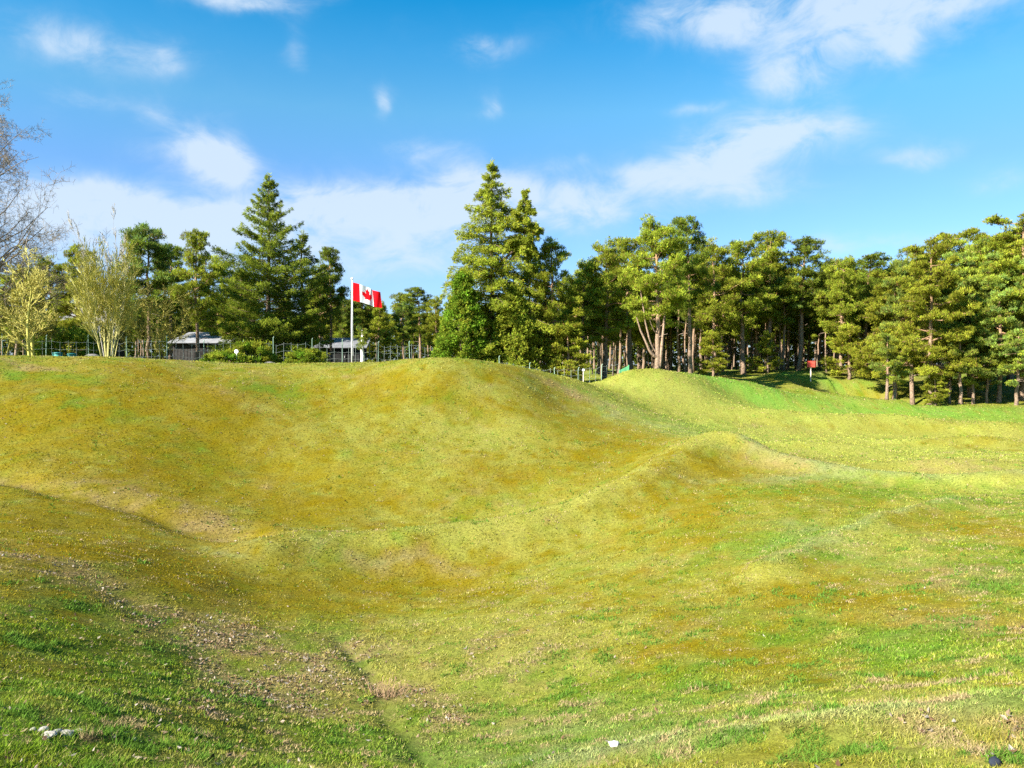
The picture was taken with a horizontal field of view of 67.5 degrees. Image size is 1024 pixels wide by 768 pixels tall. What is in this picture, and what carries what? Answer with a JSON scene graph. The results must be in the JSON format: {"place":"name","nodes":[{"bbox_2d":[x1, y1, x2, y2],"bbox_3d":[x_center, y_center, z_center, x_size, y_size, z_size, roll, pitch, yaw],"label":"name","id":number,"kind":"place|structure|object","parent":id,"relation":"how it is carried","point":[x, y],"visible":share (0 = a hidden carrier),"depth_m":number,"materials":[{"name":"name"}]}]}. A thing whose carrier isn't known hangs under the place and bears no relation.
{"place":"outdoors","nodes":[
{"label":"outdoors","id":0,"kind":"place"},
{"bbox_2d":[0,355,1023,767],"bbox_3d":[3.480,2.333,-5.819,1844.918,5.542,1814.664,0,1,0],"label":"ground","id":1,"kind":"structure","parent":0,"point":[272,425],"depth_m":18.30,"materials":[{"name":"green plant"}]},
{"bbox_2d":[0,267,48,354],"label":"pine tree","id":2,"kind":"object","parent":1,"relation":"on","point":[5,327],"visible":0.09,"depth_m":59.48,"materials":[{"name":"green plant"}]},
{"bbox_2d":[0,245,60,355],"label":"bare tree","id":3,"kind":"object","parent":1,"relation":"on","point":[33,281],"visible":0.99,"depth_m":37.51,"materials":[{"name":"plant"}]},
{"bbox_2d":[0,261,68,355],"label":"bare tree","id":4,"kind":"object","parent":1,"relation":"on","point":[40,333],"visible":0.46,"depth_m":43.31,"materials":[{"name":"green plant"}]},
{"bbox_2d":[13,253,75,338],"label":"pine tree","id":5,"kind":"object","parent":1,"relation":"on","point":[56,266],"visible":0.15,"depth_m":57.20,"materials":[{"name":"green plant"}]},
{"bbox_2d":[0,79,112,354],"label":"bare tree","id":6,"kind":"object","parent":1,"relation":"on","point":[3,165],"visible":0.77,"depth_m":43.60,"materials":[{"name":"brown plant"}]},
{"bbox_2d":[33,322,114,356],"bbox_3d":[-27.025,-2.111,46.973,4.812,3.415,4.932,1,2,43],"label":"juniper bush","id":7,"kind":"object","parent":1,"relation":"on","point":[78,335],"visible":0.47,"depth_m":46.01,"materials":[{"name":"green plant"}]},
{"bbox_2d":[41,243,111,354],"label":"pine tree","id":8,"kind":"object","parent":1,"relation":"on","point":[64,309],"visible":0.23,"depth_m":55.35,"materials":[{"name":"green plant"}]},
{"bbox_2d":[36,306,124,356],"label":"shed","id":9,"kind":"structure","parent":1,"relation":"on","point":[121,353],"depth_m":65.76,"materials":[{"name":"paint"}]},
{"bbox_2d":[67,203,135,355],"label":"bare tree","id":10,"kind":"object","parent":1,"relation":"on","point":[122,250],"visible":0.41,"depth_m":41.08,"materials":[{"name":"plant"}]},
{"bbox_2d":[62,231,149,356],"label":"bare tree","id":11,"kind":"object","parent":1,"relation":"on","point":[108,284],"visible":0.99,"depth_m":36.02,"materials":[{"name":"green plant"}]},
{"bbox_2d":[119,292,145,347],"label":"pine tree","id":12,"kind":"object","parent":1,"relation":"on","point":[125,335],"visible":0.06,"depth_m":67.97,"materials":[{"name":"green plant"}]},
{"bbox_2d":[114,222,177,358],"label":"pine tree","id":13,"kind":"object","parent":1,"relation":"on","point":[141,236],"visible":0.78,"depth_m":54.28,"materials":[{"name":"green plant"}]},
{"bbox_2d":[95,280,200,358],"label":"bare tree","id":14,"kind":"object","parent":1,"relation":"on","point":[158,337],"visible":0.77,"depth_m":44.47,"materials":[{"name":"green plant"}]},
{"bbox_2d":[144,294,168,358],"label":"pine tree","id":15,"kind":"object","parent":1,"relation":"on","point":[155,320],"visible":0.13,"depth_m":65.86,"materials":[{"name":"green plant"}]},
{"bbox_2d":[150,242,189,359],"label":"pine tree","id":16,"kind":"object","parent":1,"relation":"on","point":[175,262],"visible":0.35,"depth_m":59.35,"materials":[{"name":"green plant"}]},
{"bbox_2d":[172,300,195,335],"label":"pine tree","id":17,"kind":"object","parent":1,"relation":"on","point":[189,328],"visible":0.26,"depth_m":67.29,"materials":[{"name":"green plant"}]},
{"bbox_2d":[167,228,226,360],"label":"pine tree","id":18,"kind":"object","parent":1,"relation":"on","point":[199,269],"visible":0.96,"depth_m":45.85,"materials":[{"name":"green plant"}]},
{"bbox_2d":[167,332,238,360],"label":"shed","id":19,"kind":"structure","parent":1,"relation":"on","point":[179,347],"depth_m":54.96,"materials":[{"name":"paint"}]},
{"bbox_2d":[193,255,244,336],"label":"pine tree","id":20,"kind":"object","parent":1,"relation":"on","point":[217,265],"visible":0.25,"depth_m":57.12,"materials":[{"name":"green plant"}]},
{"bbox_2d":[0,334,437,361],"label":"wire fence","id":21,"kind":"object","parent":1,"relation":"on","point":[397,353],"visible":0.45,"depth_m":42.82,"materials":[{"name":"metal"}]},
{"bbox_2d":[199,349,251,362],"bbox_3d":[-16.113,-1.232,42.948,3.312,1.596,3.232,0,1,17],"label":"juniper bush","id":22,"kind":"object","parent":1,"relation":"on","point":[215,355],"visible":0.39,"depth_m":42.29,"materials":[{"name":"green plant"}]},
{"bbox_2d":[217,271,258,353],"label":"pine tree","id":23,"kind":"object","parent":1,"relation":"on","point":[222,319],"visible":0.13,"depth_m":55.56,"materials":[{"name":"green plant"}]},
{"bbox_2d":[225,339,282,362],"bbox_3d":[-14.927,-1.528,44.012,3.267,2.262,3.188,0,1,17],"label":"juniper bush","id":24,"kind":"object","parent":1,"relation":"on","point":[247,347],"visible":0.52,"depth_m":43.52,"materials":[{"name":"green plant"}]},
{"bbox_2d":[198,172,334,362],"bbox_3d":[-15.766,-6.628,49.665,8.163,14.324,8.238,0,1,2],"label":"spruce","id":25,"kind":"object","parent":1,"relation":"on","point":[263,284],"visible":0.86,"depth_m":49.19,"materials":[{"name":"green plant"}]},
{"bbox_2d":[261,229,341,362],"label":"spruce","id":26,"kind":"object","parent":1,"relation":"on","point":[312,304],"visible":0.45,"depth_m":52.42,"materials":[{"name":"green plant"}]},
{"bbox_2d":[282,346,328,362],"bbox_3d":[-11.657,-1.324,43.444,2.926,1.661,2.998,-1,1,-24],"label":"juniper bush","id":27,"kind":"object","parent":1,"relation":"on","point":[305,355],"visible":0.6,"depth_m":42.77,"materials":[{"name":"green plant"}]},
{"bbox_2d":[300,264,343,340],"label":"pine tree","id":28,"kind":"object","parent":1,"relation":"on","point":[333,324],"visible":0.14,"depth_m":59.59,"materials":[{"name":"green plant"}]},
{"bbox_2d":[314,246,349,362],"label":"pine tree","id":29,"kind":"object","parent":1,"relation":"on","point":[325,254],"visible":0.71,"depth_m":54.84,"materials":[{"name":"green plant"}]},
{"bbox_2d":[314,338,370,362],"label":"shed","id":30,"kind":"structure","parent":1,"relation":"on","point":[336,349],"depth_m":58.05,"materials":[{"name":"paint"}]},
{"bbox_2d":[335,349,345,362],"bbox_3d":[-12.975,-1.776,57.920,0.840,1.700,0.070,0,1,-6],"label":"door","id":31,"kind":"structure","parent":30,"relation":"in","point":[338,356],"depth_m":57.92,"materials":[{"name":"paint"}]},
{"bbox_2d":[328,298,357,337],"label":"pine tree","id":32,"kind":"object","parent":1,"relation":"on","point":[344,325],"visible":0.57,"depth_m":64.45,"materials":[{"name":"green plant"}]},
{"bbox_2d":[351,277,352,361],"bbox_3d":[-9.569,-3.384,45.935,0.157,5.988,0.146,0,1,0],"label":"flagpole","id":33,"kind":"object","parent":1,"relation":"on","point":[352,319],"visible":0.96,"depth_m":45.89,"materials":[{"name":"metal"}]},
{"bbox_2d":[353,283,381,307],"bbox_3d":[-8.675,-5.332,46.064,1.711,1.477,0.139,0,1,-10],"label":"flag","id":34,"kind":"object","parent":33,"relation":"attached to","point":[365,294],"visible":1,"depth_m":46.05,"materials":[{"name":"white fabric"}]},
{"bbox_2d":[344,316,362,337],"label":"pine tree","id":35,"kind":"object","parent":1,"relation":"on","point":[355,322],"visible":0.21,"depth_m":61.90,"materials":[{"name":"green plant"}]},
{"bbox_2d":[346,302,370,336],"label":"pine tree","id":36,"kind":"object","parent":1,"relation":"on","point":[364,315],"visible":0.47,"depth_m":64.83,"materials":[{"name":"green plant"}]},
{"bbox_2d":[353,326,369,361],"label":"pale stump tree","id":37,"kind":"object","parent":1,"relation":"on","point":[362,340],"visible":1,"depth_m":49.85,"materials":[{"name":"green wood"}]},
{"bbox_2d":[345,290,380,330],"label":"pine tree","id":38,"kind":"object","parent":1,"relation":"on","point":[370,308],"visible":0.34,"depth_m":65.14,"materials":[{"name":"green plant"}]},
{"bbox_2d":[367,301,394,361],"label":"pine tree","id":39,"kind":"object","parent":1,"relation":"on","point":[377,322],"visible":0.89,"depth_m":63.74,"materials":[{"name":"green plant"}]},
{"bbox_2d":[359,675,414,699],"bbox_3d":[-1.695,4.132,10.413,0.823,0.332,0.535,0,1,17],"label":"dry tussock","id":40,"kind":"object","parent":1,"relation":"on","point":[388,691],"visible":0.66,"depth_m":10.39,"materials":[{"name":"beige plant"}]},
{"bbox_2d":[381,292,424,358],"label":"pine tree","id":41,"kind":"object","parent":1,"relation":"on","point":[401,296],"visible":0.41,"depth_m":75.28,"materials":[{"name":"green plant"}]},
{"bbox_2d":[389,301,417,358],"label":"pine tree","id":42,"kind":"object","parent":1,"relation":"on","point":[405,309],"visible":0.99,"depth_m":71.33,"materials":[{"name":"green plant"}]},
{"bbox_2d":[404,286,432,357],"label":"pine tree","id":43,"kind":"object","parent":1,"relation":"on","point":[416,293],"visible":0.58,"depth_m":79.39,"materials":[{"name":"green plant"}]},
{"bbox_2d":[420,295,445,357],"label":"pine tree","id":44,"kind":"object","parent":1,"relation":"on","point":[436,314],"visible":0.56,"depth_m":69.41,"materials":[{"name":"green plant"}]},
{"bbox_2d":[429,269,496,361],"bbox_3d":[-2.800,-3.465,44.692,3.944,6.576,3.869,-1,2,-42],"label":"climber bush","id":45,"kind":"object","parent":1,"relation":"on","point":[462,284],"visible":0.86,"depth_m":44.08,"materials":[{"name":"green plant"}]},
{"bbox_2d":[0,305,936,369],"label":"wood","id":46,"kind":"object","parent":1,"relation":"on","point":[423,344],"visible":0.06,"depth_m":104.11,"materials":[{"name":"green plant"}]},
{"bbox_2d":[432,160,556,367],"bbox_3d":[-1.168,-6.806,46.792,7.406,14.007,6.930,0,1,-4],"label":"spruce","id":47,"kind":"object","parent":1,"relation":"on","point":[520,247],"visible":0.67,"depth_m":45.91,"materials":[{"name":"green plant"}]},
{"bbox_2d":[0,355,1023,767],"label":"leaf litter","id":48,"kind":"object","parent":1,"relation":"on","point":[448,717],"visible":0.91,"depth_m":10.26,"materials":[{"name":"brown plant"}]},
{"bbox_2d":[485,281,543,370],"bbox_3d":[0.001,-3.022,45.572,4.292,6.254,4.318,1,2,43],"label":"climber bush","id":49,"kind":"object","parent":1,"relation":"on","point":[515,311],"visible":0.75,"depth_m":44.85,"materials":[{"name":"leaf"},{"name":"twig"}]},
{"bbox_2d":[512,259,550,343],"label":"pine tree","id":50,"kind":"object","parent":1,"relation":"on","point":[534,270],"visible":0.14,"depth_m":49.32,"materials":[{"name":"green plant"}]},
{"bbox_2d":[528,333,562,374],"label":"young pine","id":51,"kind":"object","parent":1,"relation":"on","point":[545,367],"visible":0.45,"depth_m":46.03,"materials":[{"name":"green plant"}]},
{"bbox_2d":[523,236,584,372],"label":"pine tree","id":52,"kind":"object","parent":1,"relation":"on","point":[552,304],"visible":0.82,"depth_m":46.53,"materials":[{"name":"green plant"}]},
{"bbox_2d":[499,356,618,382],"bbox_3d":[2.872,-0.450,43.513,7.548,2.300,0.568,-1,1,-21],"label":"wire fence","id":53,"kind":"object","parent":1,"relation":"on","point":[550,369],"visible":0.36,"depth_m":44.05,"materials":[{"name":"metal"}]},
{"bbox_2d":[541,319,594,378],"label":"young pine","id":54,"kind":"object","parent":1,"relation":"on","point":[568,364],"visible":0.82,"depth_m":45.61,"materials":[{"name":"green plant"}]},
{"bbox_2d":[555,256,610,380],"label":"pine tree","id":55,"kind":"object","parent":1,"relation":"on","point":[582,277],"visible":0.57,"depth_m":51.30,"materials":[{"name":"green plant"}]},
{"bbox_2d":[569,236,638,379],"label":"pine tree","id":56,"kind":"object","parent":1,"relation":"on","point":[606,259],"visible":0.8,"depth_m":51.10,"materials":[{"name":"green plant"}]},
{"bbox_2d":[609,271,634,373],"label":"pine tree","id":57,"kind":"object","parent":1,"relation":"on","point":[621,345],"visible":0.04,"depth_m":61.45,"materials":[{"name":"green plant"}]},
{"bbox_2d":[600,235,661,369],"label":"pine tree","id":58,"kind":"object","parent":1,"relation":"on","point":[632,245],"visible":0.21,"depth_m":54.60,"materials":[{"name":"green plant"}]},
{"bbox_2d":[625,291,662,368],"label":"pine tree","id":59,"kind":"object","parent":1,"relation":"on","point":[640,340],"visible":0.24,"depth_m":63.15,"materials":[{"name":"green plant"}]},
{"bbox_2d":[617,212,694,368],"bbox_3d":[8.657,-5.277,45.873,4.265,9.809,5.102,0,1,-9],"label":"pine tree","id":60,"kind":"object","parent":1,"relation":"on","point":[650,283],"visible":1,"depth_m":45.53,"materials":[{"name":"green plant"}]},
{"bbox_2d":[660,315,681,370],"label":"pine tree","id":61,"kind":"object","parent":1,"relation":"on","point":[667,330],"visible":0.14,"depth_m":68.93,"materials":[{"name":"green plant"}]},
{"bbox_2d":[659,265,696,371],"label":"pine tree","id":62,"kind":"object","parent":1,"relation":"on","point":[678,349],"visible":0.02,"depth_m":63.67,"materials":[{"name":"green plant"}]},
{"bbox_2d":[671,310,695,370],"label":"pine tree","id":63,"kind":"object","parent":1,"relation":"on","point":[682,326],"visible":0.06,"depth_m":66.73,"materials":[{"name":"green plant"}]},
{"bbox_2d":[678,278,700,372],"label":"pine tree","id":64,"kind":"object","parent":1,"relation":"on","point":[684,313],"visible":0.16,"depth_m":60.57,"materials":[{"name":"green plant"}]},
{"bbox_2d":[674,260,709,371],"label":"pine tree","id":65,"kind":"object","parent":1,"relation":"on","point":[693,338],"visible":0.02,"depth_m":63.17,"materials":[{"name":"green plant"}]},
{"bbox_2d":[663,215,722,372],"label":"pine tree","id":66,"kind":"object","parent":1,"relation":"on","point":[690,271],"visible":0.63,"depth_m":49.34,"materials":[{"name":"green plant"}]},
{"bbox_2d":[693,330,730,375],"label":"young pine","id":67,"kind":"object","parent":1,"relation":"on","point":[714,345],"visible":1,"depth_m":53.82,"materials":[{"name":"green plant"}]},
{"bbox_2d":[684,236,749,374],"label":"pine tree","id":68,"kind":"object","parent":1,"relation":"on","point":[719,305],"visible":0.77,"depth_m":55.08,"materials":[{"name":"green plant"}]},
{"bbox_2d":[722,291,759,365],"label":"pine tree","id":69,"kind":"object","parent":1,"relation":"on","point":[738,336],"visible":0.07,"depth_m":65.51,"materials":[{"name":"green plant"}]},
{"bbox_2d":[717,277,767,370],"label":"pine tree","id":70,"kind":"object","parent":1,"relation":"on","point":[737,332],"visible":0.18,"depth_m":60.80,"materials":[{"name":"green plant"}]},
{"bbox_2d":[710,239,777,374],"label":"pine tree","id":71,"kind":"object","parent":1,"relation":"on","point":[750,303],"visible":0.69,"depth_m":56.31,"materials":[{"name":"green plant"}]},
{"bbox_2d":[750,331,783,373],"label":"young pine","id":72,"kind":"object","parent":1,"relation":"on","point":[767,351],"visible":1,"depth_m":56.81,"materials":[{"name":"green plant"}]},
{"bbox_2d":[740,229,811,370],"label":"pine tree","id":73,"kind":"object","parent":1,"relation":"on","point":[773,241],"visible":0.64,"depth_m":59.12,"materials":[{"name":"green plant"}]},
{"bbox_2d":[762,267,804,369],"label":"pine tree","id":74,"kind":"object","parent":1,"relation":"on","point":[791,308],"visible":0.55,"depth_m":59.50,"materials":[{"name":"green plant"}]},
{"bbox_2d":[776,305,795,369],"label":"pine tree","id":75,"kind":"object","parent":1,"relation":"on","point":[788,348],"visible":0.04,"depth_m":65.51,"materials":[{"name":"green plant"}]},
{"bbox_2d":[785,327,811,368],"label":"pine tree","id":76,"kind":"object","parent":1,"relation":"on","point":[794,341],"visible":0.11,"depth_m":74.87,"materials":[{"name":"green plant"}]},
{"bbox_2d":[785,278,815,339],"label":"pine tree","id":77,"kind":"object","parent":1,"relation":"on","point":[806,320],"visible":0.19,"depth_m":63.59,"materials":[{"name":"green plant"}]},
{"bbox_2d":[782,235,830,370],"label":"pine tree","id":78,"kind":"object","parent":1,"relation":"on","point":[805,247],"visible":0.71,"depth_m":58.91,"materials":[{"name":"green plant"}]},
{"bbox_2d":[810,271,822,367],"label":"pine tree","id":79,"kind":"object","parent":1,"relation":"on","point":[820,348],"visible":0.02,"depth_m":66.12,"materials":[{"name":"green plant"}]},
{"bbox_2d":[806,314,828,366],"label":"pine tree","id":80,"kind":"object","parent":1,"relation":"on","point":[813,327],"visible":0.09,"depth_m":68.48,"materials":[{"name":"green plant"}]},
{"bbox_2d":[815,273,837,371],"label":"pine tree","id":81,"kind":"object","parent":1,"relation":"on","point":[825,286],"visible":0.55,"depth_m":58.99,"materials":[{"name":"green plant"}]},
{"bbox_2d":[812,255,858,364],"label":"pine tree","id":82,"kind":"object","parent":1,"relation":"on","point":[828,261],"visible":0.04,"depth_m":63.07,"materials":[{"name":"green plant"}]},
{"bbox_2d":[810,255,868,374],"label":"pine tree","id":83,"kind":"object","parent":1,"relation":"on","point":[840,295],"visible":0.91,"depth_m":57.58,"materials":[{"name":"green plant"}]},
{"bbox_2d":[820,323,873,379],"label":"young pine","id":84,"kind":"object","parent":1,"relation":"on","point":[844,340],"visible":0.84,"depth_m":56.34,"materials":[{"name":"green plant"}]},
{"bbox_2d":[851,288,866,344],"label":"pine tree","id":85,"kind":"object","parent":1,"relation":"on","point":[862,321],"visible":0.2,"depth_m":61.16,"materials":[{"name":"green plant"}]},
{"bbox_2d":[844,251,892,352],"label":"pine tree","id":86,"kind":"object","parent":1,"relation":"on","point":[872,258],"visible":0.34,"depth_m":61.25,"materials":[{"name":"green plant"}]},
{"bbox_2d":[861,270,886,370],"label":"pine tree","id":87,"kind":"object","parent":1,"relation":"on","point":[868,288],"visible":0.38,"depth_m":59.71,"materials":[{"name":"green plant"}]},
{"bbox_2d":[867,331,903,399],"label":"pine tree","id":88,"kind":"object","parent":1,"relation":"on","point":[883,352],"visible":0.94,"depth_m":45.31,"materials":[{"name":"green plant"}]},
{"bbox_2d":[846,270,939,399],"bbox_3d":[25.950,-3.154,52.003,5.114,9.370,5.643,-1,2,-41],"label":"pine tree","id":89,"kind":"object","parent":1,"relation":"on","point":[874,319],"visible":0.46,"depth_m":51.85,"materials":[{"name":"green plant"}]},
{"bbox_2d":[879,343,912,399],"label":"pine tree","id":90,"kind":"object","parent":1,"relation":"on","point":[907,371],"visible":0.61,"depth_m":45.72,"materials":[{"name":"green plant"}]},
{"bbox_2d":[863,245,959,404],"bbox_3d":[26.160,-3.703,49.871,5.830,10.992,5.745,0,1,-2],"label":"pine tree","id":91,"kind":"object","parent":1,"relation":"on","point":[898,266],"visible":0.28,"depth_m":49.65,"materials":[{"name":"green plant"}]},
{"bbox_2d":[881,242,981,404],"bbox_3d":[25.058,-3.453,45.990,5.422,10.004,4.914,1,1,25],"label":"pine tree","id":92,"kind":"object","parent":1,"relation":"on","point":[927,285],"visible":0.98,"depth_m":45.24,"materials":[{"name":"green plant"}]},
{"bbox_2d":[920,374,949,405],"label":"young pine","id":93,"kind":"object","parent":1,"relation":"on","point":[937,384],"visible":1,"depth_m":44.88,"materials":[{"name":"green plant"}]},
{"bbox_2d":[936,357,961,403],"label":"pine tree","id":94,"kind":"object","parent":1,"relation":"on","point":[949,379],"visible":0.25,"depth_m":46.46,"materials":[{"name":"green plant"}]},
{"bbox_2d":[897,226,1003,390],"bbox_3d":[29.412,-4.773,51.848,6.645,11.459,7.332,0,1,-3],"label":"pine tree","id":95,"kind":"object","parent":1,"relation":"on","point":[947,238],"visible":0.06,"depth_m":50.82,"materials":[{"name":"green plant"}]},
{"bbox_2d":[942,333,986,404],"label":"pine tree","id":96,"kind":"object","parent":1,"relation":"on","point":[954,345],"visible":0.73,"depth_m":45.29,"materials":[{"name":"green plant"}]},
{"bbox_2d":[923,237,1018,396],"bbox_3d":[29.934,-4.238,49.845,6.781,10.869,6.683,0,1,-13],"label":"pine tree","id":97,"kind":"object","parent":1,"relation":"on","point":[966,259],"visible":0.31,"depth_m":48.81,"materials":[{"name":"green plant"}]},
{"bbox_2d":[962,342,994,403],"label":"pine tree","id":98,"kind":"object","parent":1,"relation":"on","point":[988,374],"visible":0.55,"depth_m":45.81,"materials":[{"name":"green plant"}]},
{"bbox_2d":[952,211,1023,399],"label":"pine tree","id":99,"kind":"object","parent":1,"relation":"on","point":[1006,236],"visible":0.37,"depth_m":47.69,"materials":[{"name":"green plant"}]},
{"bbox_2d":[974,352,1001,402],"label":"pine tree","id":100,"kind":"object","parent":1,"relation":"on","point":[992,364],"visible":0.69,"depth_m":46.42,"materials":[{"name":"green plant"}]},
{"bbox_2d":[961,231,1021,383],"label":"pine tree","id":101,"kind":"object","parent":1,"relation":"on","point":[981,234],"visible":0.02,"depth_m":55.51,"materials":[{"name":"green plant"}]},
{"bbox_2d":[963,254,1023,402],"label":"pine tree","id":102,"kind":"object","parent":1,"relation":"on","point":[989,299],"visible":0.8,"depth_m":46.37,"materials":[{"name":"green plant"}]},
{"bbox_2d":[987,258,1023,367],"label":"pine tree","id":103,"kind":"object","parent":1,"relation":"on","point":[1016,281],"visible":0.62,"depth_m":46.18,"materials":[{"name":"green plant"}]},
{"bbox_2d":[991,332,1023,404],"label":"pine tree","id":104,"kind":"object","parent":1,"relation":"on","point":[1013,367],"visible":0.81,"depth_m":45.42,"materials":[{"name":"green plant"}]},
{"bbox_2d":[0,0,1023,365],"label":"sky","id":105,"kind":"structure","parent":0,"point":[863,127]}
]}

